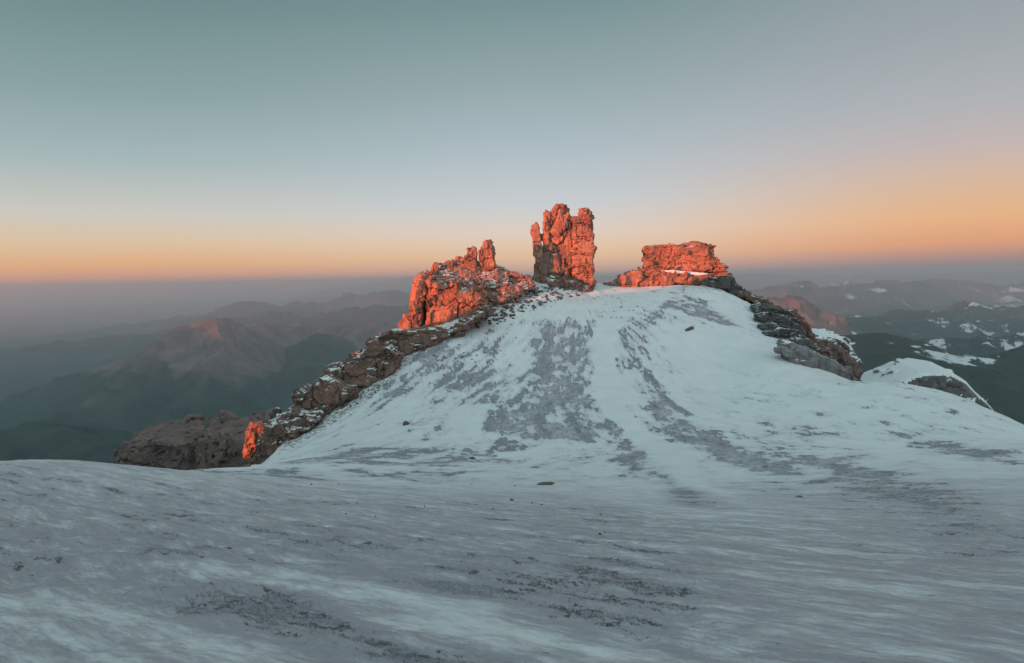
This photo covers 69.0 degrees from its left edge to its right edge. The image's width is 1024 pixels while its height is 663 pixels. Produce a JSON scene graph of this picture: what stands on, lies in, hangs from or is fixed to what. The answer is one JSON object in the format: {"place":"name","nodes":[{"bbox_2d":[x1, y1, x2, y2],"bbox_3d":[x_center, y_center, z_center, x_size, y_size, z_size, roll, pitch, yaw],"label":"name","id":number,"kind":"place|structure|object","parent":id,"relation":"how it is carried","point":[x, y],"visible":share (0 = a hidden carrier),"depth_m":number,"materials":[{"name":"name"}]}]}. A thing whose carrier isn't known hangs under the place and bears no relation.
{"place":"outdoors","nodes":[
{"label":"outdoors","id":0,"kind":"place"},
{"bbox_2d":[0,318,398,432],"bbox_3d":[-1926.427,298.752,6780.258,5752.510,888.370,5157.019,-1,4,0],"label":"mountain","id":1,"kind":"structure","parent":0,"point":[208,368],"depth_m":5889.13,"materials":[{"name":"grey stone"}]},
{"bbox_2d":[0,290,410,364],"bbox_3d":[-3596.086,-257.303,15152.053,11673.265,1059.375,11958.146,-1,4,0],"label":"mountain range","id":2,"kind":"structure","parent":0,"point":[386,306],"depth_m":11935.49,"materials":[{"name":"grey stone"}]},
{"bbox_2d":[0,281,1023,662],"bbox_3d":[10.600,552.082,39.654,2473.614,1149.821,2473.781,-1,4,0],"label":"ground","id":3,"kind":"structure","parent":0,"point":[704,453],"depth_m":19.20,"materials":[{"name":"white snow"}]},
{"bbox_2d":[113,414,205,469],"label":"rock cliff","id":4,"kind":"structure","parent":3,"relation":"on","point":[169,444],"depth_m":337.53,"materials":[{"name":"stone"}]},
{"bbox_2d":[193,410,268,468],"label":"rock cliff","id":5,"kind":"structure","parent":3,"relation":"on","point":[220,442],"depth_m":294.81,"materials":[{"name":"stone"}]},
{"bbox_2d":[242,420,265,458],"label":"lit rock","id":6,"kind":"object","parent":3,"relation":"on","point":[254,430],"visible":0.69,"depth_m":122.38,"materials":[{"name":"orange stone"}]},
{"bbox_2d":[262,407,282,422],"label":"rock cliff","id":7,"kind":"structure","parent":3,"relation":"on","point":[267,412],"depth_m":460.53,"materials":[{"name":"grey stone"}]},
{"bbox_2d":[269,407,281,419],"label":"rock pinnacle","id":8,"kind":"object","parent":3,"relation":"on","point":[274,412],"visible":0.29,"depth_m":118.06,"materials":[{"name":"grey stone"}]},
{"bbox_2d":[255,405,325,457],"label":"rock outcrop","id":9,"kind":"object","parent":3,"relation":"on","point":[292,422],"visible":0.85,"depth_m":107.52,"materials":[{"name":"stone"}]},
{"bbox_2d":[291,374,359,414],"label":"rock outcrop","id":10,"kind":"object","parent":3,"relation":"on","point":[327,393],"visible":0.77,"depth_m":111.16,"materials":[{"name":"stone"}]},
{"bbox_2d":[324,336,404,387],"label":"rock outcrop","id":11,"kind":"object","parent":3,"relation":"on","point":[376,360],"visible":0.84,"depth_m":114.66,"materials":[{"name":"stone"}]},
{"bbox_2d":[373,305,495,355],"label":"rock outcrop","id":12,"kind":"object","parent":3,"relation":"on","point":[405,341],"visible":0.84,"depth_m":119.52,"materials":[{"name":"stone"}]},
{"bbox_2d":[398,239,535,328],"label":"rock crag","id":13,"kind":"structure","parent":3,"relation":"on","point":[466,285],"depth_m":128.67,"materials":[{"name":"brown stone"}]},
{"bbox_2d":[537,482,554,484],"bbox_3d":[2.167,9.729,47.562,1.212,0.325,0.546,-10,-4,18],"label":"stone","id":14,"kind":"object","parent":3,"relation":"on","point":[546,483],"visible":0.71,"depth_m":47.36,"materials":[{"name":"grey stone"}]},
{"bbox_2d":[530,203,596,292],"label":"rock tower","id":15,"kind":"structure","parent":3,"relation":"on","point":[564,255],"depth_m":141.14,"materials":[{"name":"brown stone"}]},
{"bbox_2d":[603,241,731,288],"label":"rock block","id":16,"kind":"object","parent":3,"relation":"on","point":[691,263],"visible":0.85,"depth_m":148.96,"materials":[{"name":"orange stone"}]},
{"bbox_2d":[698,275,750,299],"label":"rock outcrop","id":17,"kind":"object","parent":3,"relation":"on","point":[728,284],"visible":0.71,"depth_m":146.05,"materials":[{"name":"grey stone"}]},
{"bbox_2d":[738,291,774,305],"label":"rock outcrop","id":18,"kind":"object","parent":3,"relation":"on","point":[751,298],"visible":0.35,"depth_m":143.50,"materials":[{"name":"grey stone"}]},
{"bbox_2d":[757,321,778,330],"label":"rock band","id":19,"kind":"object","parent":3,"relation":"on","point":[768,325],"visible":0.75,"depth_m":128.22,"materials":[{"name":"grey stone"}]},
{"bbox_2d":[749,301,799,323],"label":"rock band","id":20,"kind":"object","parent":3,"relation":"on","point":[763,307],"visible":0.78,"depth_m":136.28,"materials":[{"name":"grey stone"}]},
{"bbox_2d":[753,311,804,332],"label":"rock band","id":21,"kind":"object","parent":3,"relation":"on","point":[780,320],"visible":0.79,"depth_m":132.37,"materials":[{"name":"grey stone"}]},
{"bbox_2d":[762,327,805,338],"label":"rock band","id":22,"kind":"object","parent":3,"relation":"on","point":[781,332],"visible":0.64,"depth_m":125.36,"materials":[{"name":"grey stone"}]},
{"bbox_2d":[776,334,821,351],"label":"rock band","id":23,"kind":"object","parent":3,"relation":"on","point":[804,341],"visible":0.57,"depth_m":120.55,"materials":[{"name":"grey stone"}]},
{"bbox_2d":[787,309,833,358],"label":"rock cliff","id":24,"kind":"structure","parent":3,"relation":"on","point":[805,326],"depth_m":165.78,"materials":[{"name":"stone"}]},
{"bbox_2d":[773,339,856,380],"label":"rock slab","id":25,"kind":"object","parent":3,"relation":"on","point":[793,352],"visible":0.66,"depth_m":108.62,"materials":[{"name":"grey stone"}]},
{"bbox_2d":[812,328,861,365],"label":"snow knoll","id":26,"kind":"structure","parent":3,"relation":"on","point":[836,339],"depth_m":204.47,"materials":[{"name":"white snow"}]},
{"bbox_2d":[816,338,862,380],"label":"rock cliff","id":27,"kind":"structure","parent":3,"relation":"on","point":[842,356],"depth_m":186.09,"materials":[{"name":"brown stone"}]},
{"bbox_2d":[859,358,993,410],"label":"snow knoll","id":28,"kind":"structure","parent":3,"relation":"on","point":[922,373],"depth_m":128.12,"materials":[{"name":"white snow"}]},
{"bbox_2d":[0,298,1023,462],"bbox_3d":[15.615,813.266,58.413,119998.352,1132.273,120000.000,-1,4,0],"label":"valley","id":29,"kind":"structure","parent":0,"point":[990,368],"depth_m":3142.60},
{"bbox_2d":[0,278,1023,345],"bbox_3d":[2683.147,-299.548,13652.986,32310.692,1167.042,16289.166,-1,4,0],"label":"hills","id":30,"kind":"structure","parent":0,"point":[933,308],"depth_m":13917.40,"materials":[{"name":"grey stone"}]},
{"bbox_2d":[0,0,1023,306],"label":"sky","id":31,"kind":"structure","parent":0,"point":[151,150],"materials":[{"name":"blue"}]},
{"bbox_2d":[270,270,1023,304],"bbox_3d":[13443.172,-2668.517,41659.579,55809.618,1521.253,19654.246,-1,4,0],"label":"horizon range","id":32,"kind":"structure","parent":0,"point":[752,281],"depth_m":37482.06,"materials":[{"name":"grey stone"}]}
]}

